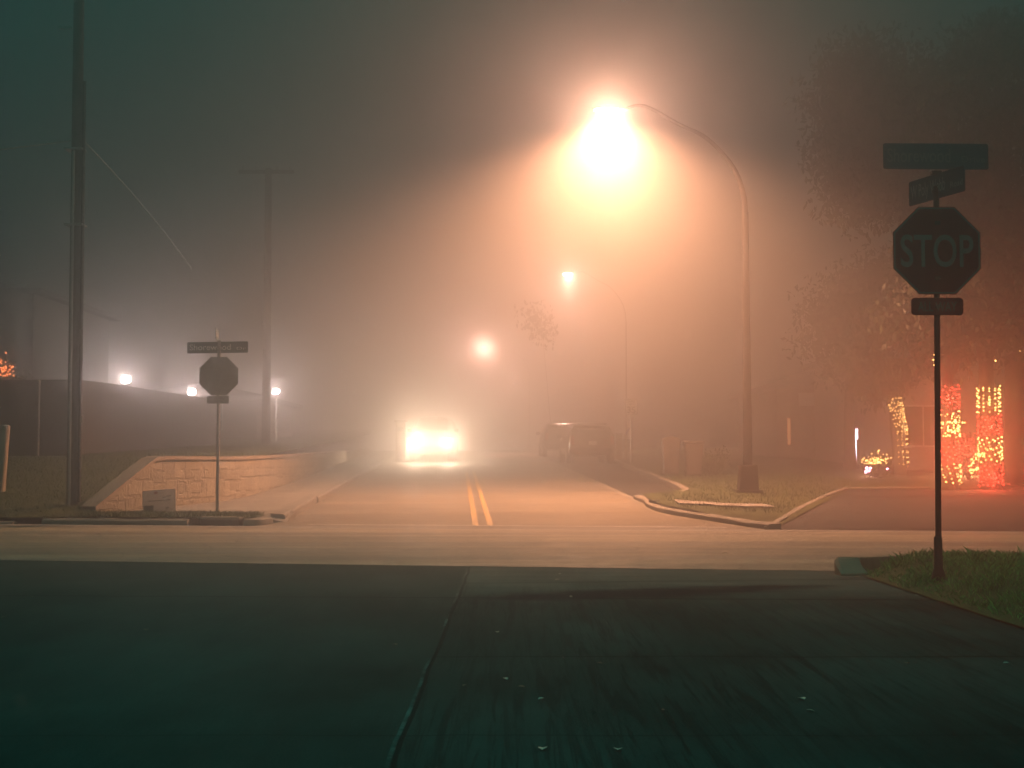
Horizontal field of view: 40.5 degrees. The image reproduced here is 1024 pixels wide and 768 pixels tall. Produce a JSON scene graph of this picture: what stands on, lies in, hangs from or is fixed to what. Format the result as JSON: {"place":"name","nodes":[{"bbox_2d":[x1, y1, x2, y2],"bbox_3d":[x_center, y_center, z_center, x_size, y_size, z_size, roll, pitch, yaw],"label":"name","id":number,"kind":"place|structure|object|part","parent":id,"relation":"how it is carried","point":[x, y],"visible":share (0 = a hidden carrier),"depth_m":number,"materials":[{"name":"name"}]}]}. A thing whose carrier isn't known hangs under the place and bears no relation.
{"place":"outdoors","nodes":[
{"label":"outdoors","id":0,"kind":"place"},
{"bbox_2d":[42,511,264,517],"bbox_3d":[-6.426,2.408,25.778,4.122,0.073,1.834,0,-3,9],"label":"grass corner","id":1,"kind":"object","parent":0,"point":[68,515],"depth_m":25.16,"materials":[{"name":"green plant"}]},
{"bbox_2d":[142,489,175,511],"bbox_3d":[-6.606,2.221,26.029,0.641,0.519,0.033,0,-3,2],"label":"yard sign","id":2,"kind":"object","parent":1,"relation":"on","point":[159,500],"visible":0.84,"depth_m":26.02,"materials":[{"name":"plastic"}]},
{"bbox_2d":[0,429,372,516],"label":"lawn","id":3,"kind":"structure","parent":0,"point":[298,439],"depth_m":33.24,"materials":[{"name":"green plant"}]},
{"bbox_2d":[0,425,10,491],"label":"marker post","id":4,"kind":"object","parent":3,"relation":"on","point":[5,437],"visible":0.94,"depth_m":28.90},
{"bbox_2d":[0,358,32,379],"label":"shrub","id":5,"kind":"object","parent":3,"relation":"on","point":[15,377],"visible":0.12,"depth_m":38.05,"materials":[{"name":"green plant"}]},
{"bbox_2d":[0,352,13,375],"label":"string lights","id":6,"kind":"object","parent":5,"relation":"attached to","point":[5,368],"visible":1,"depth_m":36.67,"materials":[{"name":"orange plastic"}]},
{"bbox_2d":[0,282,121,382],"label":"house","id":7,"kind":"structure","parent":3,"relation":"on","point":[34,330],"depth_m":54.52,"materials":[{"name":"paint"}]},
{"bbox_2d":[57,0,86,505],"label":"utility pole","id":8,"kind":"object","parent":3,"relation":"on","point":[77,151],"visible":0.98,"depth_m":27.08,"materials":[{"name":"brown wood"}]},
{"bbox_2d":[85,143,191,268],"bbox_3d":[-9.589,-4.423,36.800,0.023,0.173,19.123,0,-3,-6],"label":"service wire","id":9,"kind":"object","parent":8,"relation":"attached to","point":[135,197],"visible":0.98,"depth_m":34.00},
{"bbox_2d":[0,380,216,455],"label":"board fence","id":10,"kind":"object","parent":3,"relation":"on","point":[116,417],"visible":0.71,"depth_m":36.99,"materials":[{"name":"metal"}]},
{"bbox_2d":[121,376,131,385],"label":"flood lamp","id":11,"kind":"object","parent":3,"relation":"on","point":[126,380],"visible":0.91,"depth_m":41.04,"materials":[{"name":"metal"}]},
{"bbox_2d":[188,389,196,395],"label":"flood lamp","id":12,"kind":"object","parent":3,"relation":"on","point":[192,392],"visible":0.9,"depth_m":49.63,"materials":[{"name":"glass"}]},
{"bbox_2d":[149,384,302,451],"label":"house","id":13,"kind":"structure","parent":3,"relation":"on","point":[241,414],"depth_m":62.04,"materials":[{"name":"brick"}]},
{"bbox_2d":[220,404,222,429],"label":"window","id":14,"kind":"structure","parent":13,"relation":"in","point":[221,405],"depth_m":61.97,"materials":[{"name":"grey glass"}]},
{"bbox_2d":[239,166,293,443],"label":"utility pole","id":15,"kind":"object","parent":3,"relation":"on","point":[266,376],"visible":0.97,"depth_m":50.13,"materials":[{"name":"brown wood"}]},
{"bbox_2d":[272,388,279,440],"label":"flood lamp","id":16,"kind":"object","parent":3,"relation":"on","point":[275,391],"visible":0.98,"depth_m":55.09,"materials":[{"name":"metal"}]},
{"bbox_2d":[0,451,858,517],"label":"grass","id":17,"kind":"structure","parent":3,"relation":"on","point":[148,513],"depth_m":29.95,"materials":[{"name":"green plant"}]},
{"bbox_2d":[119,451,395,512],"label":"pavement","id":18,"kind":"structure","parent":0,"point":[278,498],"depth_m":33.92,"materials":[{"name":"concrete"}]},
{"bbox_2d":[187,328,247,511],"bbox_3d":[-5.631,0.705,26.502,1.003,3.506,0.618,-2,-4,33],"label":"stop sign","id":19,"kind":"object","parent":18,"relation":"on","point":[218,375],"visible":0.99,"depth_m":26.51,"materials":[{"name":"metal"}]},
{"bbox_2d":[259,451,763,529],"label":"asphalt road","id":20,"kind":"structure","parent":0,"point":[523,489],"depth_m":31.84,"materials":[{"name":"grey asphalt"}]},
{"bbox_2d":[394,420,407,461],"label":"brick mailbox","id":21,"kind":"object","parent":20,"relation":"on","point":[400,440],"visible":1,"depth_m":57.75,"materials":[{"name":"brick"}]},
{"bbox_2d":[407,417,458,460],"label":"oncoming car","id":22,"kind":"object","parent":20,"relation":"on","point":[435,436],"visible":0.99,"depth_m":60.59,"materials":[{"name":"white paint"}]},
{"bbox_2d":[465,472,478,524],"bbox_3d":[-1.124,2.781,36.652,0.105,0.740,24.819,0,-3,-2],"label":"yellow marking","id":23,"kind":"object","parent":20,"relation":"on","point":[473,512],"visible":1,"depth_m":30.90,"materials":[{"name":"paint"}]},
{"bbox_2d":[472,472,492,524],"bbox_3d":[-0.864,2.780,36.653,0.105,0.740,24.819,0,-3,-2],"label":"yellow marking","id":24,"kind":"object","parent":20,"relation":"on","point":[486,512],"visible":1,"depth_m":30.70,"materials":[{"name":"paint"}]},
{"bbox_2d":[529,452,644,504],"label":"gutter","id":25,"kind":"object","parent":20,"relation":"on","point":[605,486],"visible":0.97,"depth_m":40.34,"materials":[{"name":"concrete"}]},
{"bbox_2d":[0,560,1023,767],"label":"concrete road","id":26,"kind":"structure","parent":0,"point":[238,665],"depth_m":7.67,"materials":[{"name":"grey concrete"}]},
{"bbox_2d":[0,526,1023,570],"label":"cross street","id":27,"kind":"structure","parent":0,"point":[780,550],"depth_m":18.21,"materials":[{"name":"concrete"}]},
{"bbox_2d":[0,524,1023,532],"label":"valley gutter","id":28,"kind":"object","parent":27,"relation":"on","point":[521,528],"visible":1,"depth_m":23.34,"materials":[{"name":"concrete"}]},
{"bbox_2d":[364,528,779,531],"bbox_3d":[0.300,2.397,22.878,8.089,0.001,0.100,0,-3,9],"label":"white marking","id":29,"kind":"object","parent":27,"relation":"on","point":[529,529],"visible":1,"depth_m":22.91,"materials":[{"name":"paint"}]},
{"bbox_2d":[0,451,1023,628],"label":"ground","id":30,"kind":"structure","parent":0,"point":[195,521],"depth_m":26.77,"materials":[{"name":"soil"}]},
{"bbox_2d":[0,521,17,523],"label":"kerb","id":31,"kind":"structure","parent":30,"relation":"on","point":[8,522],"depth_m":25.09,"materials":[{"name":"concrete"}]},
{"bbox_2d":[42,518,190,524],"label":"kerb","id":32,"kind":"structure","parent":30,"relation":"on","point":[87,521],"depth_m":24.79,"materials":[{"name":"concrete"}]},
{"bbox_2d":[199,516,243,525],"bbox_3d":[-5.150,2.431,24.618,0.750,0.158,0.255,0,-3,9],"label":"storm drain","id":33,"kind":"object","parent":30,"relation":"on","point":[218,521],"visible":0.99,"depth_m":24.53,"materials":[{"name":"concrete"}]},
{"bbox_2d":[80,449,369,517],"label":"retaining wall","id":34,"kind":"structure","parent":30,"relation":"on","point":[190,479],"depth_m":29.53,"materials":[{"name":"stone"}]},
{"bbox_2d":[242,517,272,525],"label":"kerb","id":35,"kind":"structure","parent":30,"relation":"on","point":[256,521],"depth_m":24.54,"materials":[{"name":"concrete"}]},
{"bbox_2d":[252,510,295,522],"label":"kerb ramp","id":36,"kind":"structure","parent":30,"relation":"on","point":[290,517],"depth_m":25.67,"materials":[{"name":"concrete"}]},
{"bbox_2d":[271,496,316,518],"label":"kerb","id":37,"kind":"structure","parent":30,"relation":"on","point":[301,505],"depth_m":27.83,"materials":[{"name":"concrete"}]},
{"bbox_2d":[312,452,395,502],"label":"kerb","id":38,"kind":"structure","parent":30,"relation":"on","point":[321,495],"depth_m":40.34,"materials":[{"name":"concrete"}]},
{"bbox_2d":[479,345,531,451],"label":"street lamp","id":39,"kind":"object","parent":30,"relation":"on","point":[529,447],"visible":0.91,"depth_m":120.06,"materials":[{"name":"metal"}]},
{"bbox_2d":[515,377,543,427],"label":"street lamp","id":40,"kind":"object","parent":30,"relation":"on","point":[542,395],"visible":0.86,"depth_m":165.15,"materials":[{"name":"metal"}]},
{"bbox_2d":[595,456,689,491],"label":"kerb","id":41,"kind":"structure","parent":30,"relation":"on","point":[663,480],"depth_m":42.88,"materials":[{"name":"concrete"}]},
{"bbox_2d":[634,495,780,529],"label":"kerb","id":42,"kind":"structure","parent":30,"relation":"on","point":[657,507],"depth_m":25.35,"materials":[{"name":"concrete"}]},
{"bbox_2d":[649,500,659,503],"bbox_3d":[2.980,2.495,29.107,0.160,0.120,0.300,1,-3,-11],"label":"drain inlet","id":43,"kind":"object","parent":42,"relation":"in","point":[653,501],"visible":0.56,"depth_m":28.97,"materials":[{"name":"grey concrete"}]},
{"bbox_2d":[834,555,913,576],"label":"kerb","id":44,"kind":"structure","parent":30,"relation":"on","point":[851,565],"depth_m":14.15,"materials":[{"name":"concrete"}]},
{"bbox_2d":[764,487,1023,529],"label":"kerb","id":45,"kind":"structure","parent":30,"relation":"on","point":[783,517],"depth_m":32.08,"materials":[{"name":"concrete"}]},
{"bbox_2d":[0,0,1023,451],"label":"sky","id":46,"kind":"structure","parent":0,"point":[450,160],"materials":[{"name":"grey"}]},
{"bbox_2d":[532,452,674,496],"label":"parking bay","id":47,"kind":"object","parent":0,"point":[624,480],"visible":0.66,"depth_m":45.38,"materials":[{"name":"concrete"}]},
{"bbox_2d":[513,299,558,454],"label":"young tree","id":48,"kind":"object","parent":47,"relation":"on","point":[535,318],"visible":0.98,"depth_m":68.06,"materials":[{"name":"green plant"}]},
{"bbox_2d":[536,422,575,456],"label":"parked car","id":49,"kind":"object","parent":47,"relation":"on","point":[549,440],"visible":0.64,"depth_m":66.08,"materials":[{"name":"paint"}]},
{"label":"rear window","id":50,"kind":"part","parent":49,"relation":"part of","materials":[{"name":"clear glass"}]},
{"bbox_2d":[557,423,614,463],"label":"parked car","id":51,"kind":"object","parent":47,"relation":"on","point":[587,439],"visible":1,"depth_m":55.52,"materials":[{"name":"paint"}]},
{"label":"rear window","id":52,"kind":"part","parent":51,"relation":"part of","materials":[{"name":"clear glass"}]},
{"bbox_2d":[624,428,629,459],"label":"marker post","id":53,"kind":"object","parent":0,"point":[625,442],"visible":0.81,"depth_m":58.91,"materials":[{"name":"white plastic"}]},
{"bbox_2d":[674,499,774,506],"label":"pavement","id":54,"kind":"structure","parent":0,"point":[715,503],"depth_m":28.11,"materials":[{"name":"concrete"}]},
{"bbox_2d":[614,448,1023,524],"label":"lawn","id":55,"kind":"structure","parent":0,"point":[649,459],"depth_m":37.86,"materials":[{"name":"green plant"}]},
{"bbox_2d":[561,271,632,451],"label":"street lamp","id":56,"kind":"object","parent":55,"relation":"on","point":[570,274],"visible":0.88,"depth_m":73.20,"materials":[{"name":"metal"}]},
{"bbox_2d":[625,399,637,464],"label":"speed limit sign","id":57,"kind":"object","parent":55,"relation":"on","point":[631,407],"visible":0.98,"depth_m":51.98,"materials":[{"name":"metal"}]},
{"bbox_2d":[660,437,680,475],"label":"wheelie bin","id":58,"kind":"object","parent":55,"relation":"on","point":[670,447],"visible":0.98,"depth_m":41.69,"materials":[{"name":"plastic"}]},
{"bbox_2d":[594,104,763,493],"bbox_3d":[3.887,-2.042,32.763,3.889,9.243,0.620,0,-3,0],"label":"street lamp","id":59,"kind":"object","parent":55,"relation":"on","point":[747,480],"visible":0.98,"depth_m":32.65,"materials":[{"name":"metal"}]},
{"bbox_2d":[682,441,704,475],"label":"wheelie bin","id":60,"kind":"object","parent":55,"relation":"on","point":[693,452],"visible":0.96,"depth_m":40.70,"materials":[{"name":"plastic"}]},
{"bbox_2d":[701,445,730,474],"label":"shrub","id":61,"kind":"object","parent":55,"relation":"on","point":[709,466],"visible":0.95,"depth_m":42.33,"materials":[{"name":"green plant"}]},
{"bbox_2d":[728,372,814,457],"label":"house","id":62,"kind":"structure","parent":55,"relation":"on","point":[783,419],"depth_m":60.05,"materials":[{"name":"brick"}]},
{"bbox_2d":[800,424,814,447],"bbox_3d":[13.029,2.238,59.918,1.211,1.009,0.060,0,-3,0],"label":"garage door","id":63,"kind":"structure","parent":62,"relation":"in","point":[807,431],"depth_m":59.89,"materials":[{"name":"paint"}]},
{"bbox_2d":[780,240,914,468],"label":"oak tree","id":64,"kind":"object","parent":55,"relation":"on","point":[851,293],"visible":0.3,"depth_m":46.73,"materials":[{"name":"green plant"}]},
{"bbox_2d":[855,429,857,457],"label":"garden lamp","id":65,"kind":"object","parent":55,"relation":"on","point":[856,434],"visible":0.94,"depth_m":47.47,"materials":[{"name":"white"}]},
{"bbox_2d":[853,449,896,477],"bbox_3d":[10.498,2.330,39.921,1.140,0.946,1.186,0,-3,0],"label":"shrub","id":66,"kind":"object","parent":55,"relation":"on","point":[877,467],"visible":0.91,"depth_m":39.80,"materials":[{"name":"green plant"}]},
{"bbox_2d":[861,450,891,463],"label":"string lights","id":67,"kind":"object","parent":66,"relation":"attached to","point":[875,459],"visible":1,"depth_m":39.43,"materials":[{"name":"yellow plastic"}]},
{"bbox_2d":[822,304,962,474],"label":"oak tree","id":68,"kind":"object","parent":55,"relation":"on","point":[874,371],"visible":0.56,"depth_m":41.67,"materials":[{"name":"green plant"}]},
{"bbox_2d":[888,398,907,434],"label":"string lights","id":69,"kind":"object","parent":68,"relation":"attached to","point":[900,417],"visible":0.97,"depth_m":41.88,"materials":[{"name":"yellow plastic"}]},
{"bbox_2d":[897,433,908,467],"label":"string lights","id":70,"kind":"object","parent":68,"relation":"attached to","point":[903,450],"visible":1,"depth_m":41.80,"materials":[{"name":"yellow plastic"}]},
{"bbox_2d":[801,341,1004,469],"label":"house","id":71,"kind":"structure","parent":55,"relation":"on","point":[873,428],"depth_m":46.09,"materials":[{"name":"brick"}]},
{"bbox_2d":[903,405,934,446],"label":"window","id":72,"kind":"structure","parent":71,"relation":"in","point":[920,419],"depth_m":45.94,"materials":[{"name":"brown glass"}]},
{"bbox_2d":[1002,405,1003,446],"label":"window","id":73,"kind":"structure","parent":71,"relation":"in","point":[1002,405],"depth_m":45.96,"materials":[{"name":"glass"}]},
{"bbox_2d":[783,3,1023,484],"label":"oak tree","id":74,"kind":"object","parent":55,"relation":"on","point":[866,87],"visible":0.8,"depth_m":36.70,"materials":[{"name":"green plant"}]},
{"bbox_2d":[865,467,959,474],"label":"string lights","id":75,"kind":"object","parent":55,"relation":"on","point":[866,470],"visible":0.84,"depth_m":39.22,"materials":[{"name":"plastic"}]},
{"bbox_2d":[859,207,1023,489],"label":"oak tree","id":76,"kind":"object","parent":55,"relation":"on","point":[900,322],"visible":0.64,"depth_m":35.06,"materials":[{"name":"green plant"}]},
{"bbox_2d":[941,411,959,437],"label":"string lights","id":77,"kind":"object","parent":76,"relation":"attached to","point":[953,425],"visible":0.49,"depth_m":35.36,"materials":[{"name":"yellow plastic"}]},
{"bbox_2d":[941,385,960,411],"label":"string lights","id":78,"kind":"object","parent":76,"relation":"attached to","point":[952,397],"visible":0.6,"depth_m":35.40,"materials":[{"name":"red plastic"}]},
{"bbox_2d":[941,441,960,463],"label":"string lights","id":79,"kind":"object","parent":76,"relation":"attached to","point":[951,449],"visible":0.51,"depth_m":35.33,"materials":[{"name":"red plastic"}]},
{"bbox_2d":[941,464,961,485],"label":"string lights","id":80,"kind":"object","parent":76,"relation":"attached to","point":[953,473],"visible":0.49,"depth_m":35.28,"materials":[{"name":"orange plastic"}]},
{"bbox_2d":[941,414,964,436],"bbox_3d":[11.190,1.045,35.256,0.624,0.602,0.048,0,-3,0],"label":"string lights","id":81,"kind":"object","parent":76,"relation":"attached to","point":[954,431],"visible":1,"depth_m":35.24,"materials":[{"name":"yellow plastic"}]},
{"bbox_2d":[955,430,979,479],"bbox_3d":[12.595,1.997,38.393,1.346,1.428,1.171,0,-3,0],"label":"shrub","id":82,"kind":"object","parent":55,"relation":"on","point":[963,460],"visible":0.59,"depth_m":38.31,"materials":[{"name":"green plant"}]},
{"bbox_2d":[956,433,977,455],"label":"string lights","id":83,"kind":"object","parent":82,"relation":"attached to","point":[968,443],"visible":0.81,"depth_m":37.82,"materials":[{"name":"red plastic"}]},
{"bbox_2d":[940,207,1023,489],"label":"oak tree","id":84,"kind":"object","parent":55,"relation":"on","point":[984,382],"visible":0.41,"depth_m":35.27,"materials":[{"name":"brown plant"}]},
{"bbox_2d":[968,453,984,471],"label":"string lights","id":85,"kind":"object","parent":84,"relation":"attached to","point":[973,461],"visible":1,"depth_m":35.34,"materials":[{"name":"yellow rubber"}]},
{"bbox_2d":[976,385,1000,414],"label":"string lights","id":86,"kind":"object","parent":84,"relation":"attached to","point":[978,397],"visible":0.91,"depth_m":35.44,"materials":[{"name":"yellow rubber"}]},
{"bbox_2d":[977,415,1001,438],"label":"string lights","id":87,"kind":"object","parent":84,"relation":"attached to","point":[998,433],"visible":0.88,"depth_m":35.43,"materials":[{"name":"red plastic"}]},
{"bbox_2d":[977,436,1002,462],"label":"string lights","id":88,"kind":"object","parent":84,"relation":"attached to","point":[991,449],"visible":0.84,"depth_m":35.37,"materials":[{"name":"yellow rubber"}]},
{"bbox_2d":[978,463,1003,486],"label":"string lights","id":89,"kind":"object","parent":84,"relation":"attached to","point":[1002,474],"visible":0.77,"depth_m":35.32,"materials":[{"name":"red plastic"}]},
{"bbox_2d":[772,489,1023,530],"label":"side drive","id":90,"kind":"structure","parent":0,"point":[914,509],"depth_m":27.23,"materials":[{"name":"concrete"}]},
{"bbox_2d":[863,546,1023,627],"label":"grass verge","id":91,"kind":"object","parent":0,"point":[1001,616],"depth_m":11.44,"materials":[{"name":"green plant"}]},
{"bbox_2d":[883,143,988,581],"bbox_3d":[3.813,-0.209,12.421,0.808,3.944,0.504,-2,-4,34],"label":"stop sign","id":92,"kind":"object","parent":91,"relation":"on","point":[936,250],"visible":0.99,"depth_m":12.45,"materials":[{"name":"red metal"}]}
]}

